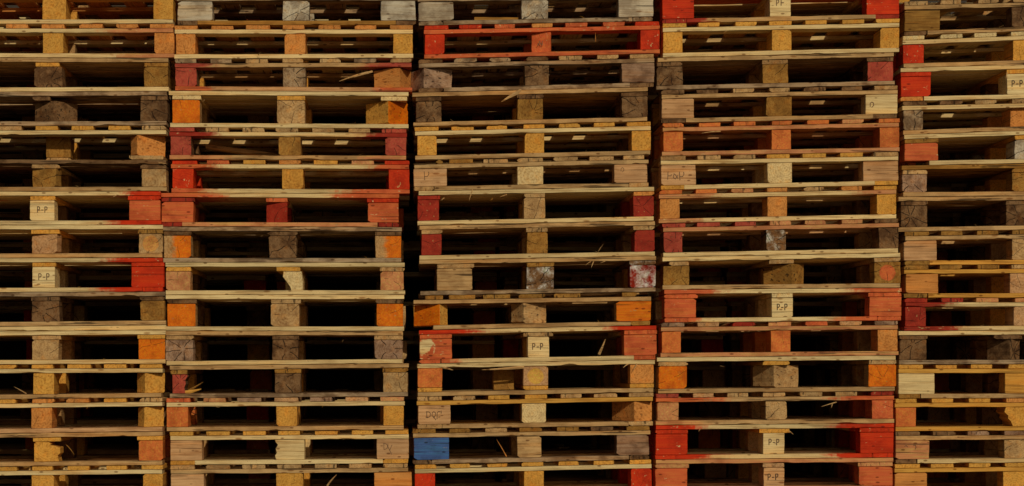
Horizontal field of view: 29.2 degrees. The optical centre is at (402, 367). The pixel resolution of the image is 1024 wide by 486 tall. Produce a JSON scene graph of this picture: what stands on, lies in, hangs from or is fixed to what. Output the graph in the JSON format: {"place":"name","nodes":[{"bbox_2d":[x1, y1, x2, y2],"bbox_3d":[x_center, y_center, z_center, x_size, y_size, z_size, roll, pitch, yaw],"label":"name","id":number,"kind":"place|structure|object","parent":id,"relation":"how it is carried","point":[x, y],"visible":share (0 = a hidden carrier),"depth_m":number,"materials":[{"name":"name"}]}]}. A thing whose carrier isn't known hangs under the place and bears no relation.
{"place":"outdoors","nodes":[
{"label":"outdoors","id":0,"kind":"place"},
{"bbox_2d":[0,461,170,485],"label":"wooden pallet","id":1,"kind":"object","parent":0,"point":[157,475],"visible":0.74,"depth_m":9.80,"materials":[{"name":"brown wood"}]},
{"bbox_2d":[0,429,171,466],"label":"wooden pallet","id":2,"kind":"object","parent":1,"relation":"on","point":[62,449],"visible":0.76,"depth_m":9.80,"materials":[{"name":"brown wood"}]},
{"bbox_2d":[0,396,169,432],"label":"wooden pallet","id":3,"kind":"object","parent":2,"relation":"on","point":[52,415],"visible":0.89,"depth_m":9.81,"materials":[{"name":"brown wood"}]},
{"bbox_2d":[0,364,179,398],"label":"wooden pallet","id":4,"kind":"object","parent":3,"relation":"on","point":[62,381],"visible":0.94,"depth_m":9.81,"materials":[{"name":"brown wood"}]},
{"bbox_2d":[0,330,166,364],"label":"wooden pallet","id":5,"kind":"object","parent":4,"relation":"on","point":[57,347],"visible":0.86,"depth_m":9.80,"materials":[{"name":"brown wood"}]},
{"bbox_2d":[0,292,169,326],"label":"wooden pallet","id":6,"kind":"object","parent":5,"relation":"on","point":[59,308],"visible":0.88,"depth_m":9.81,"materials":[{"name":"brown wood"}]},
{"bbox_2d":[0,258,166,292],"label":"wooden pallet","id":7,"kind":"object","parent":6,"relation":"on","point":[62,275],"visible":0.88,"depth_m":9.81,"materials":[{"name":"brown wood"}]},
{"bbox_2d":[0,225,164,257],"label":"wooden pallet","id":8,"kind":"object","parent":7,"relation":"on","point":[58,241],"visible":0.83,"depth_m":9.81,"materials":[{"name":"brown wood"}]},
{"bbox_2d":[0,191,163,224],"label":"wooden pallet","id":9,"kind":"object","parent":8,"relation":"on","point":[66,207],"visible":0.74,"depth_m":9.81,"materials":[{"name":"brown wood"}]},
{"bbox_2d":[0,160,172,192],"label":"wooden pallet","id":10,"kind":"object","parent":9,"relation":"on","point":[65,175],"visible":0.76,"depth_m":9.82,"materials":[{"name":"brown wood"}]},
{"bbox_2d":[0,126,171,163],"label":"wooden pallet","id":11,"kind":"object","parent":10,"relation":"on","point":[144,143],"visible":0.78,"depth_m":9.89,"materials":[{"name":"brown wood"}]},
{"bbox_2d":[0,91,172,138],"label":"wooden pallet","id":12,"kind":"object","parent":11,"relation":"on","point":[63,110],"visible":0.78,"depth_m":9.84,"materials":[{"name":"brown wood"}]},
{"bbox_2d":[0,58,175,93],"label":"wooden pallet","id":13,"kind":"object","parent":12,"relation":"on","point":[74,74],"visible":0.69,"depth_m":9.81,"materials":[{"name":"brown wood"}]},
{"bbox_2d":[0,24,175,65],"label":"wooden pallet","id":14,"kind":"object","parent":13,"relation":"on","point":[59,41],"visible":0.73,"depth_m":9.81,"materials":[{"name":"brown wood"}]},
{"bbox_2d":[0,0,177,49],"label":"wooden pallet","id":15,"kind":"object","parent":14,"relation":"on","point":[69,14],"visible":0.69,"depth_m":9.89,"materials":[{"name":"brown wood"}]},
{"bbox_2d":[88,304,273,337],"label":"wooden pallet","id":16,"kind":"object","parent":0,"point":[258,316],"visible":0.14,"depth_m":10.69,"materials":[{"name":"brown wood"}]},
{"bbox_2d":[79,271,274,310],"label":"wooden pallet","id":17,"kind":"object","parent":16,"relation":"on","point":[87,279],"visible":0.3,"depth_m":10.68,"materials":[{"name":"brown wood"}]},
{"bbox_2d":[170,463,414,485],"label":"wooden pallet","id":18,"kind":"object","parent":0,"point":[393,474],"visible":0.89,"depth_m":9.82,"materials":[{"name":"brown wood"}]},
{"bbox_2d":[170,425,412,464],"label":"wooden pallet","id":19,"kind":"object","parent":18,"relation":"on","point":[198,448],"visible":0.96,"depth_m":9.82,"materials":[{"name":"brown wood"}]},
{"bbox_2d":[166,396,404,430],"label":"wooden pallet","id":20,"kind":"object","parent":19,"relation":"on","point":[185,414],"visible":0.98,"depth_m":9.82,"materials":[{"name":"brown wood"}]},
{"bbox_2d":[170,363,408,397],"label":"wooden pallet","id":21,"kind":"object","parent":20,"relation":"on","point":[290,381],"visible":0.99,"depth_m":9.82,"materials":[{"name":"brown wood"}]},
{"bbox_2d":[165,331,406,365],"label":"wooden pallet","id":22,"kind":"object","parent":21,"relation":"on","point":[186,348],"visible":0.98,"depth_m":9.81,"materials":[{"name":"brown wood"}]},
{"bbox_2d":[166,295,405,330],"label":"wooden pallet","id":23,"kind":"object","parent":22,"relation":"on","point":[193,312],"visible":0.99,"depth_m":9.82,"materials":[{"name":"brown wood"}]},
{"bbox_2d":[166,263,404,294],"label":"wooden pallet","id":24,"kind":"object","parent":23,"relation":"on","point":[185,279],"visible":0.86,"depth_m":9.81,"materials":[{"name":"brown wood"}]},
{"bbox_2d":[163,227,403,262],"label":"wooden pallet","id":25,"kind":"object","parent":24,"relation":"on","point":[189,244],"visible":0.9,"depth_m":9.82,"materials":[{"name":"brown wood"}]},
{"bbox_2d":[161,193,403,232],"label":"wooden pallet","id":26,"kind":"object","parent":25,"relation":"on","point":[194,209],"visible":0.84,"depth_m":9.82,"materials":[{"name":"brown wood"}]},
{"bbox_2d":[171,160,409,206],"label":"wooden pallet","id":27,"kind":"object","parent":26,"relation":"on","point":[192,176],"visible":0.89,"depth_m":9.82,"materials":[{"name":"brown wood"}]},
{"bbox_2d":[169,127,406,171],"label":"wooden pallet","id":28,"kind":"object","parent":27,"relation":"on","point":[193,144],"visible":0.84,"depth_m":9.82,"materials":[{"name":"brown wood"}]},
{"bbox_2d":[169,91,407,145],"bbox_3d":[-0.571,-1.293,10.207,1.200,0.189,0.817,0,0,0],"label":"wooden pallet","id":29,"kind":"object","parent":28,"relation":"on","point":[199,111],"visible":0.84,"depth_m":9.84,"materials":[{"name":"brown wood"}]},
{"bbox_2d":[175,58,411,111],"bbox_3d":[-0.548,-1.466,10.193,1.191,0.168,0.848,0,0,0],"label":"wooden pallet","id":30,"kind":"object","parent":29,"relation":"on","point":[394,75],"visible":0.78,"depth_m":9.82,"materials":[{"name":"brown wood"}]},
{"bbox_2d":[174,25,412,81],"bbox_3d":[-0.546,-1.632,10.193,1.199,0.168,0.846,0,0,0],"label":"wooden pallet","id":31,"kind":"object","parent":30,"relation":"on","point":[192,42],"visible":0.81,"depth_m":9.82,"materials":[{"name":"brown wood"}]},
{"bbox_2d":[177,0,417,50],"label":"wooden pallet","id":32,"kind":"object","parent":31,"relation":"on","point":[201,14],"visible":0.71,"depth_m":9.84,"materials":[{"name":"brown wood"}]},
{"bbox_2d":[274,416,493,452],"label":"wooden pallet","id":33,"kind":"object","parent":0,"point":[481,442],"visible":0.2,"depth_m":10.69,"materials":[{"name":"brown wood"}]},
{"bbox_2d":[302,389,497,424],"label":"wooden pallet","id":34,"kind":"object","parent":33,"relation":"on","point":[484,411],"visible":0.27,"depth_m":10.68,"materials":[{"name":"brown wood"}]},
{"bbox_2d":[275,366,494,394],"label":"wooden pallet","id":35,"kind":"object","parent":34,"relation":"on","point":[479,378],"visible":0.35,"depth_m":10.69,"materials":[{"name":"brown wood"}]},
{"bbox_2d":[305,336,494,365],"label":"wooden pallet","id":36,"kind":"object","parent":35,"relation":"on","point":[480,346],"visible":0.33,"depth_m":10.67,"materials":[{"name":"brown wood"}]},
{"bbox_2d":[308,302,494,337],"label":"wooden pallet","id":37,"kind":"object","parent":36,"relation":"on","point":[479,316],"visible":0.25,"depth_m":10.68,"materials":[{"name":"brown wood"}]},
{"bbox_2d":[276,272,496,310],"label":"wooden pallet","id":38,"kind":"object","parent":37,"relation":"on","point":[484,283],"visible":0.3,"depth_m":10.68,"materials":[{"name":"brown wood"}]},
{"bbox_2d":[275,241,495,282],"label":"wooden pallet","id":39,"kind":"object","parent":38,"relation":"on","point":[353,252],"visible":0.23,"depth_m":10.77,"materials":[{"name":"brown wood"}]},
{"bbox_2d":[295,211,499,250],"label":"wooden pallet","id":40,"kind":"object","parent":39,"relation":"on","point":[359,217],"visible":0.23,"depth_m":10.68,"materials":[{"name":"brown wood"}]},
{"bbox_2d":[0,0,966,485],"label":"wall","id":41,"kind":"structure","parent":0,"point":[346,378],"depth_m":11.56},
{"bbox_2d":[413,459,651,485],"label":"wooden pallet","id":42,"kind":"object","parent":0,"point":[629,472],"visible":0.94,"depth_m":9.80,"materials":[{"name":"brown wood"}]},
{"bbox_2d":[412,425,649,464],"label":"wooden pallet","id":43,"kind":"object","parent":42,"relation":"on","point":[430,446],"visible":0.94,"depth_m":9.80,"materials":[{"name":"brown wood"}]},
{"bbox_2d":[416,392,653,428],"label":"wooden pallet","id":44,"kind":"object","parent":43,"relation":"on","point":[628,409],"visible":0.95,"depth_m":9.80,"materials":[{"name":"brown wood"}]},
{"bbox_2d":[416,360,654,396],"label":"wooden pallet","id":45,"kind":"object","parent":44,"relation":"on","point":[531,378],"visible":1,"depth_m":9.80,"materials":[{"name":"brown wood"}]},
{"bbox_2d":[418,326,656,363],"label":"wooden pallet","id":46,"kind":"object","parent":45,"relation":"on","point":[632,343],"visible":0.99,"depth_m":9.80,"materials":[{"name":"brown wood"}]},
{"bbox_2d":[413,292,650,329],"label":"wooden pallet","id":47,"kind":"object","parent":46,"relation":"on","point":[529,310],"visible":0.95,"depth_m":9.80,"materials":[{"name":"brown wood"}]},
{"bbox_2d":[418,256,655,299],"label":"wooden pallet","id":48,"kind":"object","parent":47,"relation":"on","point":[637,274],"visible":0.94,"depth_m":9.80,"materials":[{"name":"brown wood"}]},
{"bbox_2d":[418,221,654,267],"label":"wooden pallet","id":49,"kind":"object","parent":48,"relation":"on","point":[635,238],"visible":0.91,"depth_m":9.80,"materials":[{"name":"brown wood"}]},
{"bbox_2d":[416,187,653,235],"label":"wooden pallet","id":50,"kind":"object","parent":49,"relation":"on","point":[632,204],"visible":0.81,"depth_m":9.80,"materials":[{"name":"brown wood"}]},
{"bbox_2d":[413,155,648,203],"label":"wooden pallet","id":51,"kind":"object","parent":50,"relation":"on","point":[532,173],"visible":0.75,"depth_m":9.80,"materials":[{"name":"brown wood"}]},
{"bbox_2d":[414,122,650,170],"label":"wooden pallet","id":52,"kind":"object","parent":51,"relation":"on","point":[627,139],"visible":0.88,"depth_m":9.80,"materials":[{"name":"brown wood"}]},
{"bbox_2d":[412,87,647,144],"bbox_3d":[0.642,-1.303,10.178,1.187,0.198,0.828,0,0,0],"label":"wooden pallet","id":53,"kind":"object","parent":52,"relation":"on","point":[620,107],"visible":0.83,"depth_m":9.80,"materials":[{"name":"brown wood"}]},
{"bbox_2d":[411,54,654,108],"bbox_3d":[0.662,-1.472,10.194,1.242,0.192,0.804,0,0,0],"label":"wooden pallet","id":54,"kind":"object","parent":53,"relation":"on","point":[535,73],"visible":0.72,"depth_m":9.80,"materials":[{"name":"brown wood"}]},
{"bbox_2d":[423,21,659,80],"bbox_3d":[0.695,-1.639,10.193,1.181,0.189,0.807,0,0,0],"label":"wooden pallet","id":55,"kind":"object","parent":54,"relation":"on","point":[641,37],"visible":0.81,"depth_m":9.81,"materials":[{"name":"brown wood"}]},
{"bbox_2d":[417,0,652,50],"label":"wooden pallet","id":56,"kind":"object","parent":55,"relation":"on","point":[453,14],"visible":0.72,"depth_m":9.81,"materials":[{"name":"brown wood"}]},
{"bbox_2d":[496,471,701,481],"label":"wooden pallet","id":57,"kind":"object","parent":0,"point":[500,476],"visible":0.2,"depth_m":11.02,"materials":[{"name":"brown wood"}]},
{"bbox_2d":[500,444,725,480],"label":"wooden pallet","id":58,"kind":"object","parent":57,"relation":"on","point":[710,470],"visible":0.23,"depth_m":10.69,"materials":[{"name":"brown wood"}]},
{"bbox_2d":[494,416,719,450],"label":"wooden pallet","id":59,"kind":"object","parent":58,"relation":"on","point":[705,438],"visible":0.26,"depth_m":10.68,"materials":[{"name":"brown wood"}]},
{"bbox_2d":[498,395,720,418],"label":"wooden pallet","id":60,"kind":"object","parent":59,"relation":"on","point":[595,409],"visible":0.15,"depth_m":10.68,"materials":[{"name":"brown wood"}]},
{"bbox_2d":[498,362,724,394],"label":"wooden pallet","id":61,"kind":"object","parent":60,"relation":"on","point":[697,376],"visible":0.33,"depth_m":10.69,"materials":[{"name":"brown wood"}]},
{"bbox_2d":[496,335,723,365],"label":"wooden pallet","id":62,"kind":"object","parent":61,"relation":"on","point":[506,346],"visible":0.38,"depth_m":10.69,"materials":[{"name":"brown wood"}]},
{"bbox_2d":[498,302,726,335],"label":"wooden pallet","id":63,"kind":"object","parent":62,"relation":"on","point":[706,310],"visible":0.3,"depth_m":10.67,"materials":[{"name":"brown wood"}]},
{"bbox_2d":[497,277,724,309],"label":"wooden pallet","id":64,"kind":"object","parent":63,"relation":"on","point":[508,283],"visible":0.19,"depth_m":10.68,"materials":[{"name":"brown wood"}]},
{"bbox_2d":[495,241,720,282],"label":"wooden pallet","id":65,"kind":"object","parent":64,"relation":"on","point":[599,274],"visible":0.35,"depth_m":10.68,"materials":[{"name":"brown wood"}]},
{"bbox_2d":[649,457,892,485],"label":"wooden pallet","id":66,"kind":"object","parent":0,"point":[873,471],"visible":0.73,"depth_m":9.81,"materials":[{"name":"brown wood"}]},
{"bbox_2d":[646,423,893,458],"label":"wooden pallet","id":67,"kind":"object","parent":66,"relation":"on","point":[852,440],"visible":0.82,"depth_m":9.81,"materials":[{"name":"brown wood"}]},
{"bbox_2d":[652,391,893,424],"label":"wooden pallet","id":68,"kind":"object","parent":67,"relation":"on","point":[849,407],"visible":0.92,"depth_m":9.82,"materials":[{"name":"brown wood"}]},
{"bbox_2d":[653,356,895,393],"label":"wooden pallet","id":69,"kind":"object","parent":68,"relation":"on","point":[770,374],"visible":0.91,"depth_m":9.81,"materials":[{"name":"brown wood"}]},
{"bbox_2d":[648,321,897,357],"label":"wooden pallet","id":70,"kind":"object","parent":69,"relation":"on","point":[855,338],"visible":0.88,"depth_m":9.81,"materials":[{"name":"brown wood"}]},
{"bbox_2d":[645,288,901,324],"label":"wooden pallet","id":71,"kind":"object","parent":70,"relation":"on","point":[776,305],"visible":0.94,"depth_m":9.82,"materials":[{"name":"brown wood"}]},
{"bbox_2d":[647,253,900,294],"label":"wooden pallet","id":72,"kind":"object","parent":71,"relation":"on","point":[878,270],"visible":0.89,"depth_m":9.82,"materials":[{"name":"brown wood"}]},
{"bbox_2d":[652,219,898,260],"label":"wooden pallet","id":73,"kind":"object","parent":72,"relation":"on","point":[856,236],"visible":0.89,"depth_m":9.81,"materials":[{"name":"brown wood"}]},
{"bbox_2d":[653,185,896,227],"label":"wooden pallet","id":74,"kind":"object","parent":73,"relation":"on","point":[849,202],"visible":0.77,"depth_m":9.82,"materials":[{"name":"brown wood"}]},
{"bbox_2d":[647,152,897,195],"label":"wooden pallet","id":75,"kind":"object","parent":74,"relation":"on","point":[682,173],"visible":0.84,"depth_m":9.82,"materials":[{"name":"brown wood"}]},
{"bbox_2d":[644,118,899,166],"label":"wooden pallet","id":76,"kind":"object","parent":75,"relation":"on","point":[783,137],"visible":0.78,"depth_m":9.82,"materials":[{"name":"brown wood"}]},
{"bbox_2d":[647,85,897,134],"bbox_3d":[1.898,-1.320,10.212,1.213,0.188,0.804,0,0,0],"label":"wooden pallet","id":77,"kind":"object","parent":76,"relation":"on","point":[870,105],"visible":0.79,"depth_m":9.82,"materials":[{"name":"brown wood"}]},
{"bbox_2d":[647,53,894,104],"bbox_3d":[1.870,-1.485,10.210,1.200,0.186,0.804,0,0,0],"label":"wooden pallet","id":78,"kind":"object","parent":77,"relation":"on","point":[763,74],"visible":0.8,"depth_m":9.83,"materials":[{"name":"brown wood"}]},
{"bbox_2d":[654,19,899,61],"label":"wooden pallet","id":79,"kind":"object","parent":78,"relation":"on","point":[773,38],"visible":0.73,"depth_m":9.82,"materials":[{"name":"brown wood"}]},
{"bbox_2d":[652,0,898,47],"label":"wooden pallet","id":80,"kind":"object","parent":79,"relation":"on","point":[722,12],"visible":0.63,"depth_m":9.90,"materials":[{"name":"brown wood"}]},
{"bbox_2d":[726,470,945,478],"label":"wooden pallet","id":81,"kind":"object","parent":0,"point":[788,474],"visible":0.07,"depth_m":11.00,"materials":[{"name":"brown wood"}]},
{"bbox_2d":[720,443,949,481],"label":"wooden pallet","id":82,"kind":"object","parent":81,"relation":"on","point":[825,469],"visible":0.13,"depth_m":10.72,"materials":[{"name":"brown wood"}]},
{"bbox_2d":[720,418,949,451],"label":"wooden pallet","id":83,"kind":"object","parent":82,"relation":"on","point":[821,437],"visible":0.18,"depth_m":10.82,"materials":[{"name":"brown wood"}]},
{"bbox_2d":[721,390,949,419],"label":"wooden pallet","id":84,"kind":"object","parent":83,"relation":"on","point":[813,407],"visible":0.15,"depth_m":10.76,"materials":[{"name":"brown wood"}]},
{"bbox_2d":[724,360,949,389],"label":"wooden pallet","id":85,"kind":"object","parent":84,"relation":"on","point":[733,378],"visible":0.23,"depth_m":10.74,"materials":[{"name":"brown wood"}]},
{"bbox_2d":[723,333,950,365],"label":"wooden pallet","id":86,"kind":"object","parent":85,"relation":"on","point":[937,348],"visible":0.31,"depth_m":10.70,"materials":[{"name":"brown wood"}]},
{"bbox_2d":[726,302,951,337],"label":"wooden pallet","id":87,"kind":"object","parent":86,"relation":"on","point":[834,309],"visible":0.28,"depth_m":10.68,"materials":[{"name":"brown wood"}]},
{"bbox_2d":[890,462,1023,485],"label":"wooden pallet","id":88,"kind":"object","parent":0,"point":[990,474],"visible":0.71,"depth_m":9.81,"materials":[{"name":"brown wood"}]},
{"bbox_2d":[892,430,1023,463],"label":"wooden pallet","id":89,"kind":"object","parent":88,"relation":"on","point":[910,447],"visible":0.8,"depth_m":9.80,"materials":[{"name":"brown wood"}]},
{"bbox_2d":[893,398,1023,430],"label":"wooden pallet","id":90,"kind":"object","parent":89,"relation":"on","point":[991,414],"visible":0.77,"depth_m":9.80,"materials":[{"name":"brown wood"}]},
{"bbox_2d":[881,364,1023,397],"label":"wooden pallet","id":91,"kind":"object","parent":90,"relation":"on","point":[985,381],"visible":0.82,"depth_m":9.81,"materials":[{"name":"brown wood"}]},
{"bbox_2d":[861,330,1023,364],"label":"wooden pallet","id":92,"kind":"object","parent":91,"relation":"on","point":[985,347],"visible":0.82,"depth_m":9.81,"materials":[{"name":"brown wood"}]},
{"bbox_2d":[893,298,1023,330],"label":"wooden pallet","id":93,"kind":"object","parent":92,"relation":"on","point":[988,314],"visible":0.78,"depth_m":9.81,"materials":[{"name":"brown wood"}]},
{"bbox_2d":[900,265,1023,299],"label":"wooden pallet","id":94,"kind":"object","parent":93,"relation":"on","point":[984,281],"visible":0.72,"depth_m":9.80,"materials":[{"name":"brown wood"}]},
{"bbox_2d":[898,230,1023,267],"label":"wooden pallet","id":95,"kind":"object","parent":94,"relation":"on","point":[984,247],"visible":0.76,"depth_m":9.81,"materials":[{"name":"brown wood"}]},
{"bbox_2d":[896,196,1023,233],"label":"wooden pallet","id":96,"kind":"object","parent":95,"relation":"on","point":[1000,214],"visible":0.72,"depth_m":9.81,"materials":[{"name":"brown wood"}]},
{"bbox_2d":[896,164,1023,197],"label":"wooden pallet","id":97,"kind":"object","parent":96,"relation":"on","point":[987,180],"visible":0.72,"depth_m":9.81,"materials":[{"name":"brown wood"}]},
{"bbox_2d":[898,131,1023,166],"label":"wooden pallet","id":98,"kind":"object","parent":97,"relation":"on","point":[1004,147],"visible":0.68,"depth_m":9.81,"materials":[{"name":"brown wood"}]},
{"bbox_2d":[897,99,1023,136],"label":"wooden pallet","id":99,"kind":"object","parent":98,"relation":"on","point":[912,116],"visible":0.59,"depth_m":9.83,"materials":[{"name":"brown wood"}]},
{"bbox_2d":[893,65,1023,113],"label":"wooden pallet","id":100,"kind":"object","parent":99,"relation":"on","point":[1000,84],"visible":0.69,"depth_m":9.80,"materials":[{"name":"brown wood"}]},
{"bbox_2d":[893,31,1023,72],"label":"wooden pallet","id":101,"kind":"object","parent":100,"relation":"on","point":[917,51],"visible":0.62,"depth_m":9.81,"materials":[{"name":"brown wood"}]},
{"bbox_2d":[898,0,1023,57],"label":"wooden pallet","id":102,"kind":"object","parent":101,"relation":"on","point":[920,18],"visible":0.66,"depth_m":9.81,"materials":[{"name":"brown wood"}]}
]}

